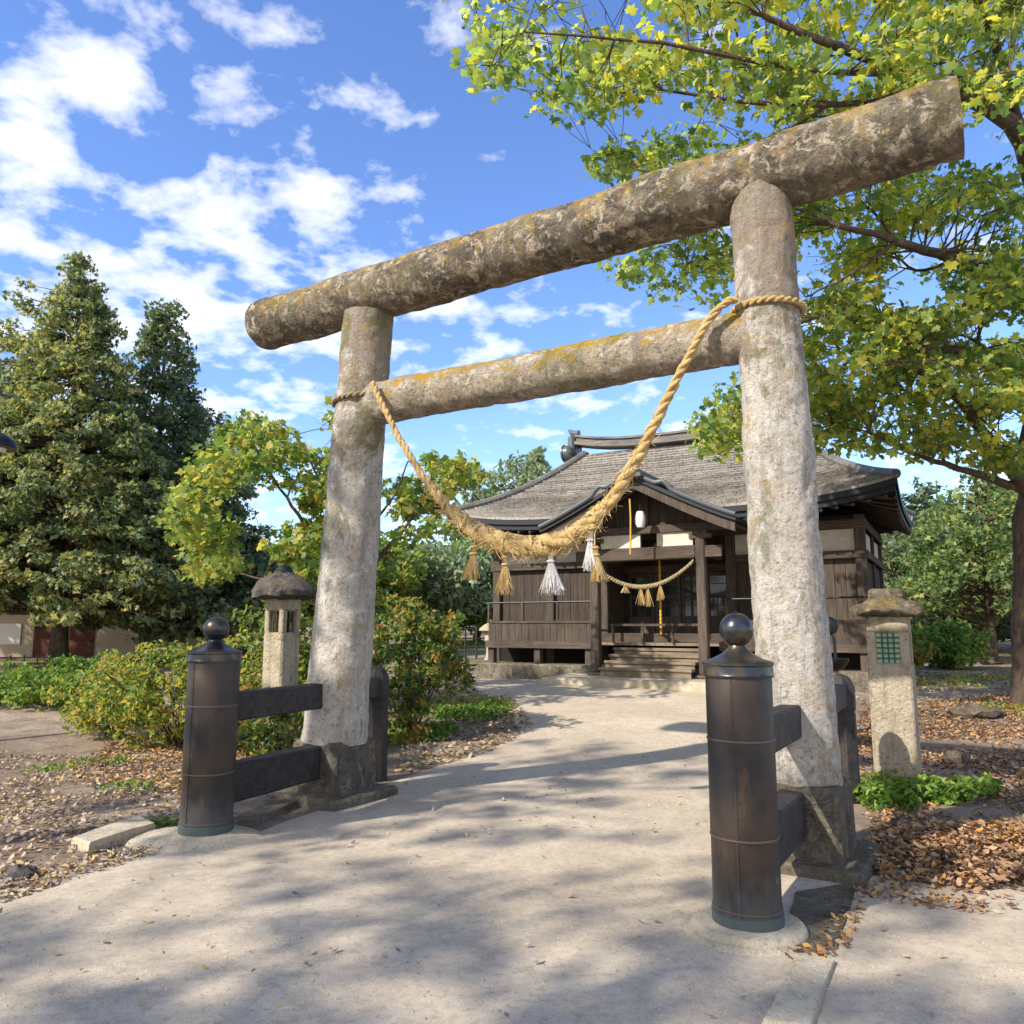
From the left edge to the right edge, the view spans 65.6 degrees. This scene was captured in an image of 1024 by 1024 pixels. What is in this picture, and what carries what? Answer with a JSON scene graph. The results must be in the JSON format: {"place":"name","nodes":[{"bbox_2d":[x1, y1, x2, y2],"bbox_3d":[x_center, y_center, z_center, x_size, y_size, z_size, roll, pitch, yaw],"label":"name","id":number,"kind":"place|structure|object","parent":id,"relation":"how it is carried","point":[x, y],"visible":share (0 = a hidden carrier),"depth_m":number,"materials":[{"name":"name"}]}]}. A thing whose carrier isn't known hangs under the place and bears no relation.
{"place":"outdoors","nodes":[
{"label":"outdoors","id":0,"kind":"place"},
{"bbox_2d":[0,679,1023,1023],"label":"path","id":1,"kind":"structure","parent":0,"point":[468,971],"depth_m":3.91,"materials":[{"name":"grey concrete"}]},
{"bbox_2d":[0,842,161,902],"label":"fallen leaves","id":2,"kind":"object","parent":1,"relation":"on","point":[46,884],"visible":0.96,"depth_m":4.59,"materials":[{"name":"brown plant"}]},
{"bbox_2d":[0,738,1017,1017],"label":"fallen leaves","id":3,"kind":"object","parent":1,"relation":"on","point":[438,904],"visible":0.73,"depth_m":4.03,"materials":[{"name":"brown plant"}]},
{"bbox_2d":[0,717,1023,1023],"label":"grit","id":4,"kind":"object","parent":1,"relation":"on","point":[474,929],"visible":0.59,"depth_m":3.68,"materials":[{"name":"grey gravel"}]},
{"bbox_2d":[682,610,814,956],"bbox_3d":[1.122,1.297,3.863,0.631,1.625,0.622,0,-8,0],"label":"bollard","id":5,"kind":"object","parent":1,"relation":"on","point":[744,914],"visible":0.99,"depth_m":3.74,"materials":[{"name":"brown metal"}]},
{"bbox_2d":[782,891,866,959],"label":"fallen leaves","id":6,"kind":"object","parent":1,"relation":"on","point":[839,940],"visible":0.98,"depth_m":3.63,"materials":[{"name":"brown plant"}]},
{"bbox_2d":[847,870,1023,913],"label":"fallen leaves","id":7,"kind":"object","parent":1,"relation":"on","point":[958,904],"visible":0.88,"depth_m":4.23,"materials":[{"name":"brown plant"}]},
{"bbox_2d":[0,627,1023,891],"bbox_3d":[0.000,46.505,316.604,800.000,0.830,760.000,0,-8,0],"label":"ground","id":8,"kind":"structure","parent":0,"point":[22,729],"depth_m":8.80,"materials":[{"name":"soil"}]},
{"bbox_2d":[0,431,17,451],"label":"street lamp","id":9,"kind":"object","parent":8,"relation":"on","point":[8,444],"visible":1,"depth_m":9.78,"materials":[{"name":"black metal"}]},
{"bbox_2d":[5,862,38,880],"bbox_3d":[-2.824,2.085,4.575,0.174,0.115,0.149,0,-8,0],"label":"rock","id":10,"kind":"object","parent":8,"relation":"on","point":[22,870],"visible":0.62,"depth_m":4.54,"materials":[{"name":"grey stone"}]},
{"bbox_2d":[0,655,51,671],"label":"metal fence","id":11,"kind":"object","parent":8,"relation":"on","point":[23,657],"visible":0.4,"depth_m":15.07,"materials":[{"name":"black metal"}]},
{"bbox_2d":[0,373,81,545],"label":"broadleaf tree","id":12,"kind":"object","parent":8,"relation":"on","point":[6,385],"depth_m":25.20,"materials":[{"name":"green plant"}]},
{"bbox_2d":[0,659,120,708],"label":"shrub","id":13,"kind":"object","parent":8,"relation":"on","point":[23,695],"visible":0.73,"depth_m":11.73,"materials":[{"name":"green plant"}]},
{"bbox_2d":[25,651,154,695],"bbox_3d":[-6.792,2.645,12.972,2.015,0.778,1.509,0,-8,0],"label":"shrub","id":14,"kind":"object","parent":8,"relation":"on","point":[81,663],"visible":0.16,"depth_m":12.71,"materials":[{"name":"green plant"}]},
{"bbox_2d":[12,754,178,827],"bbox_3d":[-3.447,2.455,7.244,3.582,0.114,1.198,-8,-11,44],"label":"ground cover","id":15,"kind":"object","parent":8,"relation":"on","point":[170,822],"visible":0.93,"depth_m":7.24,"materials":[{"name":"green plant"}]},
{"bbox_2d":[35,658,185,737],"bbox_3d":[-4.886,2.325,9.939,1.760,1.014,1.297,0,-8,0],"label":"shrub","id":16,"kind":"object","parent":8,"relation":"on","point":[89,721],"visible":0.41,"depth_m":9.68,"materials":[{"name":"green plant"}]},
{"bbox_2d":[70,815,154,853],"bbox_3d":[-2.696,2.244,5.420,0.277,0.180,0.731,-2,-9,16],"label":"kerb stone","id":17,"kind":"object","parent":8,"relation":"on","point":[120,832],"visible":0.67,"depth_m":5.30,"materials":[{"name":"concrete"}]},
{"bbox_2d":[0,250,235,668],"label":"conifer tree","id":18,"kind":"object","parent":8,"relation":"on","point":[40,426],"visible":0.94,"depth_m":19.60,"materials":[{"name":"green plant"}]},
{"bbox_2d":[0,568,238,656],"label":"house","id":19,"kind":"structure","parent":8,"relation":"on","point":[20,636],"depth_m":25.13,"materials":[{"name":"beige"}]},
{"bbox_2d":[32,626,51,656],"bbox_3d":[-14.579,4.093,25.087,1.000,0.970,0.071,1,-8,-6],"label":"door","id":20,"kind":"structure","parent":19,"relation":"in","point":[41,640],"depth_m":25.05,"materials":[{"name":"red wood"}]},
{"bbox_2d":[69,626,94,656],"bbox_3d":[-13.649,4.107,25.184,0.730,0.970,0.071,1,-8,-6],"label":"door","id":21,"kind":"structure","parent":19,"relation":"in","point":[81,644],"depth_m":25.17,"materials":[{"name":"red wood"}]},
{"bbox_2d":[0,750,243,883],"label":"fallen leaves","id":22,"kind":"object","parent":8,"relation":"on","point":[52,821],"visible":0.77,"depth_m":6.40,"materials":[{"name":"brown plant"}]},
{"bbox_2d":[31,298,280,662],"bbox_3d":[-9.739,-1.120,22.973,6.996,10.876,6.274,0,-8,0],"label":"conifer tree","id":23,"kind":"object","parent":8,"relation":"on","point":[186,424],"visible":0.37,"depth_m":22.17,"materials":[{"name":"green plant"}]},
{"bbox_2d":[69,739,257,791],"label":"fallen leaves","id":24,"kind":"object","parent":8,"relation":"on","point":[153,759],"visible":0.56,"depth_m":8.23,"materials":[{"name":"brown plant"}]},
{"bbox_2d":[67,629,261,751],"bbox_3d":[-3.923,2.117,9.454,2.316,1.443,1.726,-3,-9,20],"label":"shrub","id":25,"kind":"object","parent":8,"relation":"on","point":[141,670],"visible":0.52,"depth_m":9.13,"materials":[{"name":"green plant"}]},
{"bbox_2d":[123,615,264,852],"bbox_3d":[-2.161,1.547,5.516,1.005,1.651,0.746,0,-8,0],"label":"bollard","id":26,"kind":"object","parent":8,"relation":"on","point":[206,820],"visible":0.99,"depth_m":5.39,"materials":[{"name":"brown metal"}]},
{"bbox_2d":[173,645,306,754],"bbox_3d":[-3.100,2.205,9.372,1.734,1.257,1.623,0,-8,0],"label":"shrub","id":27,"kind":"object","parent":8,"relation":"on","point":[249,679],"visible":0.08,"depth_m":9.07,"materials":[{"name":"green plant"}]},
{"bbox_2d":[233,798,297,827],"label":"edging slab","id":28,"kind":"structure","parent":8,"relation":"on","point":[264,813],"depth_m":6.04,"materials":[{"name":"stone"}]},
{"bbox_2d":[237,684,304,756],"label":"shrub","id":29,"kind":"object","parent":8,"relation":"on","point":[258,731],"visible":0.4,"depth_m":7.84,"materials":[{"name":"green plant"}]},
{"bbox_2d":[230,536,314,654],"bbox_3d":[-9.144,2.833,27.116,7.490,4.076,7.413,0,-8,0],"label":"broadleaf tree","id":30,"kind":"object","parent":8,"relation":"on","point":[246,650],"depth_m":26.51,"materials":[{"name":"green plant"}]},
{"bbox_2d":[251,565,314,753],"bbox_3d":[-2.536,1.643,8.767,0.691,2.113,0.746,0,-8,0],"label":"stone lantern","id":31,"kind":"object","parent":8,"relation":"on","point":[282,591],"visible":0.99,"depth_m":8.66,"materials":[{"name":"grey stone"}]},
{"bbox_2d":[234,666,388,802],"bbox_3d":[-1.639,1.947,6.641,0.227,1.208,2.194,-3,-9,21],"label":"railing","id":32,"kind":"object","parent":8,"relation":"on","point":[259,775],"visible":0.64,"depth_m":6.20,"materials":[{"name":"brown wood"}]},
{"bbox_2d":[231,575,397,684],"bbox_3d":[-2.909,1.930,11.808,2.529,2.190,1.675,0,-8,0],"label":"shrub","id":33,"kind":"object","parent":8,"relation":"on","point":[304,651],"visible":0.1,"depth_m":11.72,"materials":[{"name":"green plant"}]},
{"bbox_2d":[156,392,495,666],"bbox_3d":[-3.018,0.494,11.981,5.533,4.944,3.506,0,-8,0],"label":"maple tree","id":34,"kind":"object","parent":8,"relation":"on","point":[250,463],"visible":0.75,"depth_m":11.36,"materials":[{"name":"green plant"}]},
{"bbox_2d":[296,707,397,739],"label":"shrub","id":35,"kind":"object","parent":8,"relation":"on","point":[389,716],"depth_m":9.21,"materials":[{"name":"green plant"}]},
{"bbox_2d":[291,530,431,624],"bbox_3d":[-6.664,2.812,29.704,7.378,4.670,7.332,0,-8,0],"label":"broadleaf tree","id":36,"kind":"object","parent":8,"relation":"on","point":[399,579],"visible":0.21,"depth_m":29.09,"materials":[{"name":"green plant"}]},
{"bbox_2d":[371,591,477,735],"bbox_3d":[-1.304,1.908,9.962,1.608,1.850,1.736,-4,-9,23],"label":"shrub","id":37,"kind":"object","parent":8,"relation":"on","point":[439,652],"visible":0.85,"depth_m":9.80,"materials":[{"name":"green plant"}]},
{"bbox_2d":[380,537,492,638],"bbox_3d":[-3.406,3.313,33.826,8.084,4.637,8.703,0,-8,0],"label":"broadleaf tree","id":38,"kind":"object","parent":8,"relation":"on","point":[446,569],"visible":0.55,"depth_m":31.70,"materials":[{"name":"green plant"}]},
{"bbox_2d":[399,639,484,646],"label":"ground cover","id":39,"kind":"object","parent":8,"relation":"on","point":[468,642],"visible":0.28,"depth_m":33.55,"materials":[{"name":"green plant"}]},
{"bbox_2d":[388,694,519,746],"bbox_3d":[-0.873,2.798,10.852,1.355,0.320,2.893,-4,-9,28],"label":"ground cover","id":40,"kind":"object","parent":8,"relation":"on","point":[479,708],"visible":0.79,"depth_m":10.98,"materials":[{"name":"green plant"}]},
{"bbox_2d":[421,534,492,640],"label":"broadleaf tree","id":41,"kind":"object","parent":8,"relation":"on","point":[477,621],"visible":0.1,"depth_m":34.22,"materials":[{"name":"green plant"}]},
{"bbox_2d":[392,692,531,773],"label":"fallen leaves","id":42,"kind":"object","parent":8,"relation":"on","point":[445,756],"visible":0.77,"depth_m":9.38,"materials":[{"name":"brown plant"}]},
{"bbox_2d":[451,627,485,658],"bbox_3d":[-1.075,4.008,23.974,2.102,1.061,0.057,2,-9,-17],"label":"wooden fence","id":43,"kind":"object","parent":8,"relation":"on","point":[475,638],"visible":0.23,"depth_m":23.92,"materials":[{"name":"grey wood"}]},
{"bbox_2d":[479,619,491,659],"bbox_3d":[-0.607,3.631,22.209,0.640,1.250,0.640,0,-8,0],"label":"stone lantern","id":44,"kind":"object","parent":8,"relation":"on","point":[485,627],"visible":0.31,"depth_m":22.10,"materials":[{"name":"beige stone"}]},
{"bbox_2d":[432,450,550,563],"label":"broadleaf tree","id":45,"kind":"object","parent":8,"relation":"on","point":[505,477],"visible":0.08,"depth_m":43.50,"materials":[{"name":"green plant"}]},
{"bbox_2d":[515,445,553,484],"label":"broadleaf tree","id":46,"kind":"object","parent":8,"relation":"on","point":[534,452],"visible":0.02,"depth_m":46.53,"materials":[{"name":"green plant"}]},
{"bbox_2d":[245,75,964,885],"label":"torii gate","id":47,"kind":"structure","parent":8,"relation":"on","point":[751,195],"depth_m":5.66,"materials":[{"name":"stone"}]},
{"bbox_2d":[331,295,807,595],"bbox_3d":[0.162,-0.341,6.107,4.069,1.986,0.674,-4,-9,29],"label":"sacred rope","id":48,"kind":"object","parent":47,"relation":"hanging from","point":[507,545],"visible":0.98,"depth_m":5.62,"materials":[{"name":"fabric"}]},
{"bbox_2d":[447,418,915,692],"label":"shrine hall","id":49,"kind":"structure","parent":8,"relation":"on","point":[582,630],"depth_m":15.82,"materials":[{"name":"wood"}]},
{"bbox_2d":[629,499,631,553],"bbox_3d":[2.160,0.264,14.511,0.048,1.021,0.032,-5,-9,29],"label":"cord","id":50,"kind":"object","parent":49,"relation":"hanging from","point":[630,522],"visible":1,"depth_m":14.51,"materials":[{"name":"yellow fabric"}]},
{"bbox_2d":[635,493,645,527],"bbox_3d":[2.361,-0.034,14.649,0.192,0.650,0.190,0,-8,0],"label":"hanging lantern","id":51,"kind":"object","parent":49,"relation":"hanging from","point":[640,519],"visible":1,"depth_m":14.56,"materials":[{"name":"white paper"}]},
{"bbox_2d":[629,574,655,632],"bbox_3d":[2.799,2.023,17.088,0.560,1.370,0.060,-5,-9,29],"label":"door","id":52,"kind":"structure","parent":49,"relation":"in","point":[636,609],"depth_m":17.08,"materials":[{"name":"brown wood"}]},
{"bbox_2d":[606,559,693,606],"bbox_3d":[2.455,1.337,14.729,1.886,0.847,0.152,-5,-10,31],"label":"porch rope","id":53,"kind":"object","parent":49,"relation":"hanging from","point":[642,599],"visible":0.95,"depth_m":14.66,"materials":[{"name":"fabric"}]},
{"bbox_2d":[653,543,662,634],"bbox_3d":[2.942,1.514,15.799,0.230,1.828,0.230,0,-8,0],"label":"bell rope","id":54,"kind":"object","parent":49,"relation":"hanging from","point":[659,579],"visible":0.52,"depth_m":15.75,"materials":[{"name":"yellow"}]},
{"bbox_2d":[654,573,681,632],"bbox_3d":[3.307,1.983,16.810,0.560,1.370,0.060,-5,-9,29],"label":"door","id":55,"kind":"structure","parent":49,"relation":"in","point":[671,608],"depth_m":16.78,"materials":[{"name":"brown wood"}]},
{"bbox_2d":[681,572,697,632],"bbox_3d":[3.814,1.943,16.531,0.560,1.370,0.060,-5,-9,29],"label":"door","id":56,"kind":"structure","parent":49,"relation":"in","point":[688,583],"depth_m":16.59,"materials":[{"name":"brown wood"}]},
{"bbox_2d":[707,571,725,633],"bbox_3d":[4.283,1.906,16.275,0.560,1.370,0.060,-5,-9,29],"label":"door","id":57,"kind":"structure","parent":49,"relation":"in","point":[716,580],"depth_m":16.31,"materials":[{"name":"brown wood"}]},
{"bbox_2d":[442,0,1023,703],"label":"maple tree","id":58,"kind":"object","parent":8,"relation":"on","point":[908,346],"visible":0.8,"depth_m":9.64,"materials":[{"name":"green plant"}]},
{"bbox_2d":[762,956,835,1023],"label":"edging slab","id":59,"kind":"structure","parent":8,"relation":"on","point":[798,997],"depth_m":3.08,"materials":[{"name":"concrete"}]},
{"bbox_2d":[774,673,860,866],"bbox_3d":[2.008,1.777,5.371,0.216,1.194,3.271,-5,-9,30],"label":"railing","id":60,"kind":"object","parent":8,"relation":"on","point":[791,806],"visible":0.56,"depth_m":4.68,"materials":[{"name":"brown wood"}]},
{"bbox_2d":[790,883,857,950],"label":"edging slab","id":61,"kind":"structure","parent":8,"relation":"on","point":[813,909],"depth_m":4.01,"materials":[{"name":"stone"}]},
{"bbox_2d":[828,617,848,674],"bbox_3d":[4.033,2.086,10.005,0.430,1.520,0.430,0,-8,0],"label":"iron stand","id":62,"kind":"object","parent":8,"relation":"on","point":[839,664],"visible":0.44,"depth_m":10.01,"materials":[{"name":"metal"}]},
{"bbox_2d":[849,588,924,779],"bbox_3d":[3.498,1.601,7.323,0.629,1.791,0.644,-5,-10,33],"label":"stone lantern","id":63,"kind":"object","parent":8,"relation":"on","point":[887,613],"visible":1,"depth_m":7.17,"materials":[{"name":"grey stone"}]},
{"bbox_2d":[912,636,936,670],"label":"shrub","id":64,"kind":"object","parent":8,"relation":"on","point":[920,655],"visible":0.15,"depth_m":18.26,"materials":[{"name":"green plant"}]},
{"bbox_2d":[853,768,1007,813],"bbox_3d":[3.400,2.344,6.828,1.662,0.260,0.903,4,-9,-27],"label":"ground cover","id":65,"kind":"object","parent":8,"relation":"on","point":[879,792],"visible":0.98,"depth_m":6.56,"materials":[{"name":"green plant"}]},
{"bbox_2d":[856,669,1010,703],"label":"fallen leaves","id":66,"kind":"object","parent":8,"relation":"on","point":[956,678],"visible":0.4,"depth_m":14.22,"materials":[{"name":"brown plant"}]},
{"bbox_2d":[856,692,1023,880],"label":"fallen leaves","id":67,"kind":"object","parent":8,"relation":"on","point":[1019,773],"visible":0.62,"depth_m":8.30,"materials":[{"name":"brown plant"}]},
{"bbox_2d":[861,817,1023,891],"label":"fallen leaves","id":68,"kind":"object","parent":8,"relation":"on","point":[915,834],"visible":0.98,"depth_m":4.96,"materials":[{"name":"brown plant"}]},
{"bbox_2d":[881,476,1010,641],"bbox_3d":[15.768,1.853,29.958,6.352,6.633,6.121,-3,-9,19],"label":"broadleaf tree","id":69,"kind":"object","parent":8,"relation":"on","point":[1003,623],"visible":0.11,"depth_m":29.27,"materials":[{"name":"green plant"}]},
{"bbox_2d":[882,494,1012,641],"bbox_3d":[14.355,2.009,27.021,5.274,5.607,5.232,0,-8,0],"label":"broadleaf tree","id":70,"kind":"object","parent":8,"relation":"on","point":[893,551],"visible":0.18,"depth_m":26.77,"materials":[{"name":"green plant"}]},
{"bbox_2d":[884,462,1017,664],"bbox_3d":[12.885,1.344,22.002,6.424,5.750,6.328,0,-8,0],"label":"broadleaf tree","id":71,"kind":"object","parent":8,"relation":"on","point":[943,582],"visible":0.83,"depth_m":21.64,"materials":[{"name":"green plant"}]},
{"bbox_2d":[911,616,993,669],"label":"shrub","id":72,"kind":"object","parent":8,"relation":"on","point":[961,648],"visible":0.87,"depth_m":19.32,"materials":[{"name":"green plant"}]},
{"bbox_2d":[936,747,974,765],"bbox_3d":[4.685,2.606,8.407,0.369,0.231,0.276,-3,-9,19],"label":"rock","id":73,"kind":"object","parent":8,"relation":"on","point":[956,756],"visible":0.66,"depth_m":8.33,"materials":[{"name":"grey stone"}]},
{"bbox_2d":[916,673,1023,715],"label":"ground cover","id":74,"kind":"object","parent":8,"relation":"on","point":[974,682],"visible":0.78,"depth_m":14.61,"materials":[{"name":"green plant"}]},
{"bbox_2d":[948,701,1002,718],"bbox_3d":[6.486,2.810,11.127,0.754,0.324,0.496,0,-8,0],"label":"rock","id":75,"kind":"object","parent":8,"relation":"on","point":[973,709],"visible":0.69,"depth_m":10.99,"materials":[{"name":"grey stone"}]},
{"bbox_2d":[947,478,1016,573],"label":"broadleaf tree","id":76,"kind":"object","parent":8,"relation":"on","point":[1008,491],"visible":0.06,"depth_m":25.02,"materials":[{"name":"green plant"}]},
{"bbox_2d":[962,477,1017,555],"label":"broadleaf tree","id":77,"kind":"object","parent":8,"relation":"on","point":[989,504],"visible":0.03,"depth_m":31.56,"materials":[{"name":"green plant"}]},
{"bbox_2d":[0,0,1023,626],"label":"sky","id":78,"kind":"structure","parent":0,"point":[219,158],"materials":[{"name":"blue"}]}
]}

